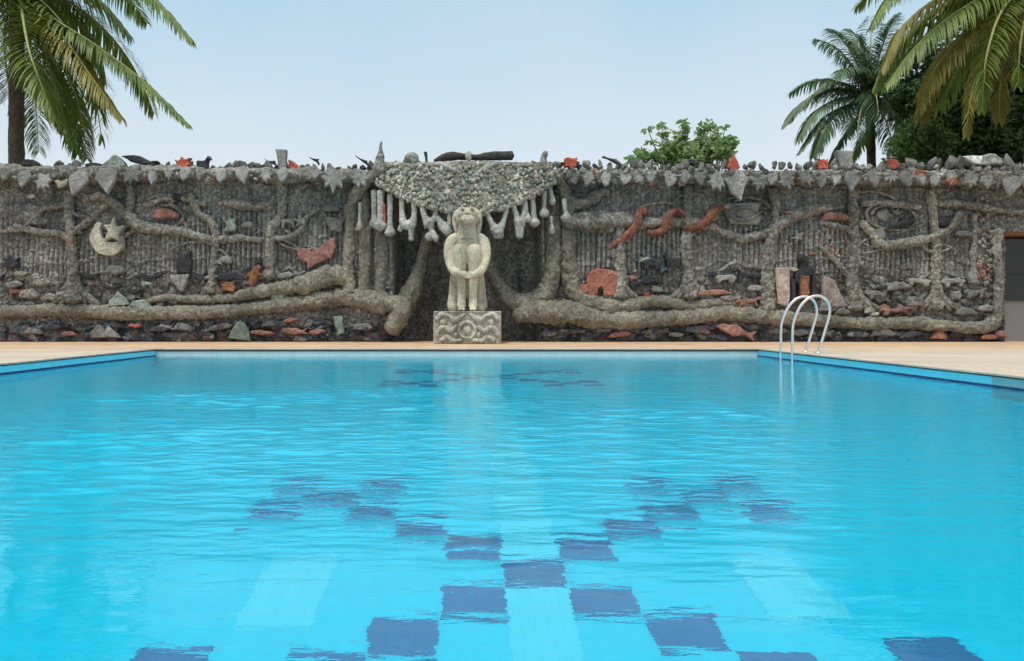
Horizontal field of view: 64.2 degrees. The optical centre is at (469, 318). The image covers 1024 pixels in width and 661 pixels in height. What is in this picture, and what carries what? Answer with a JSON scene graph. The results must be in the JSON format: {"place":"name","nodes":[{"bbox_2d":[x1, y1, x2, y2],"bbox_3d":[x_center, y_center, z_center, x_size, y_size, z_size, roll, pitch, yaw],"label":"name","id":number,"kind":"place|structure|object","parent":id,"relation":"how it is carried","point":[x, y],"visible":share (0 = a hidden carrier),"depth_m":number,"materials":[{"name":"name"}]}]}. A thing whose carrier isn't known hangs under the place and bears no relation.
{"place":"outdoors","nodes":[
{"label":"outdoors","id":0,"kind":"place"},
{"bbox_2d":[0,0,961,170],"label":"sky","id":1,"kind":"structure","parent":0,"point":[328,81],"materials":[{"name":"blue"}]},
{"bbox_2d":[0,356,1023,660],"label":"water","id":2,"kind":"structure","parent":0,"point":[456,508],"depth_m":2.80,"materials":[{"name":"blue liquid"}]},
{"bbox_2d":[0,340,1023,378],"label":"pool deck","id":3,"kind":"structure","parent":0,"point":[1005,358],"depth_m":14.35,"materials":[{"name":"stone"}]},
{"bbox_2d":[433,311,500,343],"bbox_3d":[-0.045,0.189,17.561,1.417,0.682,1.378,0,0,0],"label":"pedestal","id":4,"kind":"object","parent":3,"relation":"on","point":[466,327],"visible":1,"depth_m":16.93,"materials":[{"name":"stone"}]},
{"bbox_2d":[444,207,490,310],"bbox_3d":[-0.045,-1.261,17.577,1.006,2.278,1.209,0,0,0],"label":"seated statue","id":5,"kind":"object","parent":4,"relation":"on","point":[467,251],"visible":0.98,"depth_m":17.21,"materials":[{"name":"stone"}]},
{"bbox_2d":[0,163,1023,341],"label":"relief wall","id":6,"kind":"structure","parent":3,"relation":"on","point":[196,253],"depth_m":18.40,"materials":[{"name":"grey stone"}]},
{"bbox_2d":[21,159,40,166],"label":"dark slab","id":7,"kind":"structure","parent":6,"relation":"on","point":[28,162],"depth_m":18.21,"materials":[{"name":"stone"}]},
{"bbox_2d":[54,160,63,165],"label":"coping stone","id":8,"kind":"object","parent":6,"relation":"on","point":[58,162],"visible":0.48,"depth_m":18.29,"materials":[{"name":"grey stone"}]},
{"bbox_2d":[71,160,81,166],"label":"coping stone","id":9,"kind":"object","parent":6,"relation":"on","point":[77,163],"visible":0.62,"depth_m":18.29,"materials":[{"name":"grey stone"}]},
{"bbox_2d":[84,163,101,165],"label":"dark slab","id":10,"kind":"structure","parent":6,"relation":"on","point":[92,164],"depth_m":18.22,"materials":[{"name":"stone"}]},
{"bbox_2d":[105,155,127,166],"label":"leaning slab","id":11,"kind":"structure","parent":6,"relation":"on","point":[116,160],"depth_m":18.20,"materials":[{"name":"stone"}]},
{"bbox_2d":[122,155,159,165],"bbox_3d":[-7.387,-3.511,18.291,0.832,0.303,0.206,0,0,0],"label":"stone bird","id":12,"kind":"object","parent":6,"relation":"on","point":[136,159],"visible":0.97,"depth_m":18.20},
{"bbox_2d":[175,157,192,166],"bbox_3d":[-6.423,-3.498,18.291,0.358,0.267,0.209,0,0,0],"label":"red stone animal","id":13,"kind":"object","parent":6,"relation":"on","point":[182,161],"visible":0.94,"depth_m":18.21},
{"bbox_2d":[196,156,212,168],"bbox_3d":[-5.961,-3.490,18.285,0.327,0.338,0.206,0,0,0],"label":"dark stone cat","id":14,"kind":"object","parent":6,"relation":"on","point":[205,163],"visible":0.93,"depth_m":18.21},
{"bbox_2d":[231,160,238,167],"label":"coping stone","id":15,"kind":"object","parent":6,"relation":"on","point":[235,164],"visible":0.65,"depth_m":18.20,"materials":[{"name":"grey stone"}]},
{"bbox_2d":[238,160,247,168],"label":"coping stone","id":16,"kind":"object","parent":6,"relation":"on","point":[241,163],"visible":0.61,"depth_m":18.24,"materials":[{"name":"grey stone"}]},
{"bbox_2d":[247,162,253,167],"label":"coping stone","id":17,"kind":"object","parent":6,"relation":"on","point":[250,165],"visible":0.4,"depth_m":18.34,"materials":[{"name":"grey stone"}]},
{"bbox_2d":[253,162,260,167],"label":"coping stone","id":18,"kind":"object","parent":6,"relation":"on","point":[256,165],"visible":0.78,"depth_m":18.22,"materials":[{"name":"grey stone"}]},
{"bbox_2d":[264,160,272,167],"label":"coping stone","id":19,"kind":"object","parent":6,"relation":"on","point":[267,163],"visible":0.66,"depth_m":18.21,"materials":[{"name":"grey stone"}]},
{"bbox_2d":[275,149,287,169],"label":"upright slab","id":20,"kind":"structure","parent":6,"relation":"on","point":[282,155],"depth_m":18.20,"materials":[{"name":"grey stone"}]},
{"bbox_2d":[288,160,298,168],"bbox_3d":[-3.908,-3.426,18.292,0.314,0.286,0.208,0,0,0],"label":"red stone shard","id":21,"kind":"object","parent":6,"relation":"on","point":[292,164],"visible":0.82,"depth_m":18.20,"materials":[{"name":"red stone"}]},
{"bbox_2d":[355,155,371,169],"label":"leaning slab","id":22,"kind":"structure","parent":6,"relation":"on","point":[366,163],"depth_m":18.22,"materials":[{"name":"stone"}]},
{"bbox_2d":[366,160,373,169],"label":"coping stone","id":23,"kind":"object","parent":6,"relation":"on","point":[371,163],"visible":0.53,"depth_m":18.35,"materials":[{"name":"grey stone"}]},
{"bbox_2d":[355,160,571,241],"bbox_3d":[-0.139,-2.589,18.456,4.836,1.849,1.887,0,0,0],"label":"stone canopy","id":24,"kind":"object","parent":6,"relation":"attached to","point":[450,188],"visible":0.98,"depth_m":17.86,"materials":[{"name":"grey stone"}]},
{"bbox_2d":[371,141,384,172],"bbox_3d":[-2.016,-3.558,18.073,0.288,0.748,0.279,0,0,22],"label":"finial","id":25,"kind":"object","parent":24,"relation":"on","point":[378,166],"visible":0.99,"depth_m":17.99,"materials":[{"name":"stone"}]},
{"bbox_2d":[404,152,418,162],"bbox_3d":[-1.294,-3.559,18.203,0.326,0.322,0.291,0,0,0],"label":"round stone","id":26,"kind":"object","parent":24,"relation":"on","point":[411,157],"visible":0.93,"depth_m":18.10,"materials":[{"name":"grey stone"}]},
{"bbox_2d":[424,151,427,161],"bbox_3d":[-0.975,-3.583,18.199,0.089,0.312,0.077,0,0,22],"label":"post","id":27,"kind":"object","parent":24,"relation":"on","point":[426,156],"visible":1,"depth_m":18.17,"materials":[{"name":"stone"}]},
{"bbox_2d":[465,151,471,160],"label":"cream stone","id":28,"kind":"object","parent":24,"relation":"on","point":[468,155],"visible":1,"depth_m":18.10,"materials":[{"name":"beige stone"}]},
{"bbox_2d":[434,151,514,161],"bbox_3d":[0.104,-3.632,18.249,1.820,0.240,0.216,0,0,0],"label":"charred log","id":29,"kind":"object","parent":24,"relation":"on","point":[488,156],"visible":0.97,"depth_m":18.18,"materials":[{"name":"black wood"}]},
{"bbox_2d":[540,151,548,170],"bbox_3d":[1.677,-3.495,18.077,0.220,0.465,0.206,0,0,0],"label":"finial","id":30,"kind":"object","parent":24,"relation":"on","point":[544,163],"visible":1,"depth_m":18.02,"materials":[{"name":"stone"}]},
{"bbox_2d":[554,161,562,168],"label":"coping stone","id":31,"kind":"object","parent":6,"relation":"on","point":[559,165],"visible":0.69,"depth_m":18.28,"materials":[{"name":"grey stone"}]},
{"bbox_2d":[561,157,580,169],"bbox_3d":[2.268,-3.467,18.291,0.444,0.292,0.207,0,0,0],"label":"red stone crab","id":32,"kind":"object","parent":6,"relation":"on","point":[569,163],"visible":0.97,"depth_m":18.20},
{"bbox_2d":[582,160,590,168],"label":"coping stone","id":33,"kind":"object","parent":6,"relation":"on","point":[586,164],"visible":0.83,"depth_m":18.21,"materials":[{"name":"grey stone"}]},
{"bbox_2d":[602,156,627,167],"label":"leaning slab","id":34,"kind":"structure","parent":6,"relation":"on","point":[616,161],"depth_m":18.23,"materials":[{"name":"black stone"}]},
{"bbox_2d":[630,159,638,168],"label":"coping stone","id":35,"kind":"object","parent":6,"relation":"on","point":[634,163],"visible":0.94,"depth_m":18.14,"materials":[{"name":"grey stone"}]},
{"bbox_2d":[638,161,645,168],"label":"coping stone","id":36,"kind":"object","parent":6,"relation":"on","point":[640,164],"visible":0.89,"depth_m":18.34,"materials":[{"name":"grey stone"}]},
{"bbox_2d":[646,159,653,169],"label":"coping stone","id":37,"kind":"object","parent":6,"relation":"on","point":[649,164],"visible":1,"depth_m":18.23,"materials":[{"name":"grey stone"}]},
{"bbox_2d":[682,159,689,169],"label":"coping stone","id":38,"kind":"object","parent":6,"relation":"on","point":[685,162],"visible":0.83,"depth_m":18.20,"materials":[{"name":"grey stone"}]},
{"bbox_2d":[688,159,696,164],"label":"stone","id":39,"kind":"object","parent":6,"relation":"on","point":[692,162],"visible":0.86,"depth_m":18.20,"materials":[{"name":"black stone"}]},
{"bbox_2d":[721,159,726,168],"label":"coping stone","id":40,"kind":"object","parent":6,"relation":"on","point":[724,163],"visible":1,"depth_m":18.33,"materials":[{"name":"grey stone"}]},
{"bbox_2d":[726,155,739,169],"bbox_3d":[5.924,-3.464,18.288,0.276,0.413,0.203,0,0,0],"label":"rock","id":41,"kind":"object","parent":6,"relation":"on","point":[733,163],"visible":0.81,"depth_m":18.20,"materials":[{"name":"red stone"}]},
{"bbox_2d":[747,160,756,168],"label":"coping stone","id":42,"kind":"object","parent":6,"relation":"on","point":[752,164],"visible":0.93,"depth_m":18.33,"materials":[{"name":"grey stone"}]},
{"bbox_2d":[778,162,785,169],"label":"coping stone","id":43,"kind":"object","parent":6,"relation":"on","point":[781,165],"visible":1,"depth_m":18.33,"materials":[{"name":"grey stone"}]},
{"bbox_2d":[787,161,792,168],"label":"coping stone","id":44,"kind":"object","parent":6,"relation":"on","point":[789,165],"visible":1,"depth_m":18.19,"materials":[{"name":"grey stone"}]},
{"bbox_2d":[803,161,812,169],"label":"coping stone","id":45,"kind":"object","parent":6,"relation":"on","point":[807,165],"visible":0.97,"depth_m":18.39,"materials":[{"name":"grey stone"}]},
{"bbox_2d":[812,160,817,168],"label":"coping stone","id":46,"kind":"object","parent":6,"relation":"on","point":[815,163],"visible":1,"depth_m":18.25,"materials":[{"name":"grey stone"}]},
{"bbox_2d":[816,158,827,169],"bbox_3d":[7.917,-3.447,18.292,0.254,0.279,0.195,0,0,0],"label":"red stone lump","id":47,"kind":"object","parent":6,"relation":"on","point":[822,164],"visible":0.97,"depth_m":18.21,"materials":[{"name":"red stone"}]},
{"bbox_2d":[829,158,835,168],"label":"coping stone","id":48,"kind":"object","parent":6,"relation":"on","point":[832,163],"visible":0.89,"depth_m":18.23,"materials":[{"name":"grey stone"}]},
{"bbox_2d":[834,150,853,169],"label":"upright slab","id":49,"kind":"structure","parent":6,"relation":"on","point":[842,157],"depth_m":18.19,"materials":[{"name":"grey stone"}]},
{"bbox_2d":[887,158,903,169],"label":"red stone peak","id":50,"kind":"structure","parent":6,"relation":"on","point":[893,163],"depth_m":18.20,"materials":[{"name":"red stone"}]},
{"bbox_2d":[905,158,917,167],"bbox_3d":[9.881,-3.457,18.255,0.254,0.332,0.221,0,0,-6],"label":"coping stone","id":51,"kind":"object","parent":6,"relation":"on","point":[911,162],"visible":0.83,"depth_m":18.17,"materials":[{"name":"grey stone"}]},
{"bbox_2d":[916,162,924,168],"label":"coping stone","id":52,"kind":"object","parent":6,"relation":"on","point":[920,165],"visible":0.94,"depth_m":18.20,"materials":[{"name":"grey stone"}]},
{"bbox_2d":[926,157,936,169],"bbox_3d":[10.379,-3.470,18.243,0.190,0.312,0.194,0,1,-30],"label":"coping stone","id":53,"kind":"object","parent":6,"relation":"on","point":[932,162],"visible":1,"depth_m":18.18,"materials":[{"name":"grey stone"}]},
{"bbox_2d":[935,158,941,169],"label":"coping stone","id":54,"kind":"object","parent":6,"relation":"on","point":[939,161],"visible":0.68,"depth_m":18.41,"materials":[{"name":"grey stone"}]},
{"bbox_2d":[945,159,949,169],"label":"coping stone","id":55,"kind":"object","parent":6,"relation":"on","point":[947,165],"visible":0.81,"depth_m":18.30,"materials":[{"name":"grey stone"}]},
{"bbox_2d":[946,155,956,168],"bbox_3d":[10.905,-3.514,18.408,0.292,0.335,0.266,0,-24,3],"label":"coping stone","id":56,"kind":"object","parent":6,"relation":"on","point":[952,160],"visible":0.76,"depth_m":18.30,"materials":[{"name":"grey stone"}]},
{"bbox_2d":[955,155,963,168],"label":"coping stone","id":57,"kind":"object","parent":6,"relation":"on","point":[959,164],"visible":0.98,"depth_m":18.13,"materials":[{"name":"grey stone"}]},
{"bbox_2d":[957,156,982,166],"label":"white slab","id":58,"kind":"structure","parent":6,"relation":"on","point":[969,161],"depth_m":18.14,"materials":[{"name":"stone"}]},
{"bbox_2d":[975,153,1001,167],"bbox_3d":[11.625,-3.542,18.289,0.475,0.278,0.448,0,0,0],"label":"grey boulder","id":59,"kind":"object","parent":6,"relation":"on","point":[991,160],"visible":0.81,"depth_m":18.08,"materials":[{"name":"grey stone"}]},
{"bbox_2d":[996,157,1011,168],"bbox_3d":[11.945,-3.465,18.169,0.346,0.263,0.206,0,0,26],"label":"coping stone","id":60,"kind":"object","parent":6,"relation":"on","point":[1004,163],"visible":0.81,"depth_m":18.16,"materials":[{"name":"grey stone"}]},
{"bbox_2d":[1004,154,1013,166],"bbox_3d":[12.146,-3.529,18.379,0.253,0.394,0.238,-23,-1,2],"label":"coping stone","id":61,"kind":"object","parent":6,"relation":"on","point":[1008,160],"visible":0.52,"depth_m":18.29,"materials":[{"name":"grey stone"}]},
{"bbox_2d":[1004,301,1023,339],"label":"door panel","id":62,"kind":"structure","parent":6,"relation":"in","point":[1014,310],"depth_m":18.92,"materials":[{"name":"grey metal"}]},
{"bbox_2d":[0,350,1023,390],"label":"pool basin","id":63,"kind":"object","parent":3,"relation":"in","point":[1011,383],"visible":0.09,"depth_m":14.03,"materials":[{"name":"tile"}]},
{"bbox_2d":[779,294,830,361],"bbox_3d":[5.188,0.588,12.610,0.626,1.905,0.552,0,0,0],"label":"pool ladder","id":64,"kind":"object","parent":3,"relation":"attached to","point":[811,297],"visible":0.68,"depth_m":12.38,"materials":[{"name":"silver metal"}]},
{"label":"ground","id":65,"kind":"structure","parent":0,"visible":0},
{"bbox_2d":[0,0,196,165],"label":"coconut palm","id":66,"kind":"object","parent":65,"relation":"on","point":[46,25],"visible":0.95,"depth_m":20.41,"materials":[{"name":"green plant"}]},
{"bbox_2d":[623,118,740,169],"bbox_3d":[5.355,-2.255,20.613,3.122,5.690,1.558,0,0,0],"label":"shrub","id":67,"kind":"object","parent":65,"relation":"on","point":[677,149],"visible":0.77,"depth_m":20.41,"materials":[{"name":"green plant"}]},
{"bbox_2d":[781,12,931,169],"bbox_3d":[13.720,-5.031,28.135,5.486,11.296,5.244,0,0,28],"label":"coconut palm","id":68,"kind":"object","parent":65,"relation":"on","point":[863,102],"visible":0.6,"depth_m":27.41,"materials":[{"name":"green plant"}]},
{"bbox_2d":[881,112,971,170],"bbox_3d":[13.891,-2.893,25.205,3.011,7.126,2.174,0,0,-16],"label":"broadleaf tree","id":69,"kind":"object","parent":65,"relation":"on","point":[926,143],"visible":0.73,"depth_m":24.55,"materials":[{"name":"green plant"}]},
{"bbox_2d":[851,0,1023,163],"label":"coconut palm","id":70,"kind":"object","parent":65,"relation":"on","point":[990,21],"visible":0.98,"depth_m":20.25,"materials":[{"name":"green plant"}]},
{"bbox_2d":[880,11,1023,169],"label":"broadleaf tree","id":71,"kind":"object","parent":65,"relation":"on","point":[987,136],"visible":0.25,"depth_m":24.77,"materials":[{"name":"green plant"}]}
]}

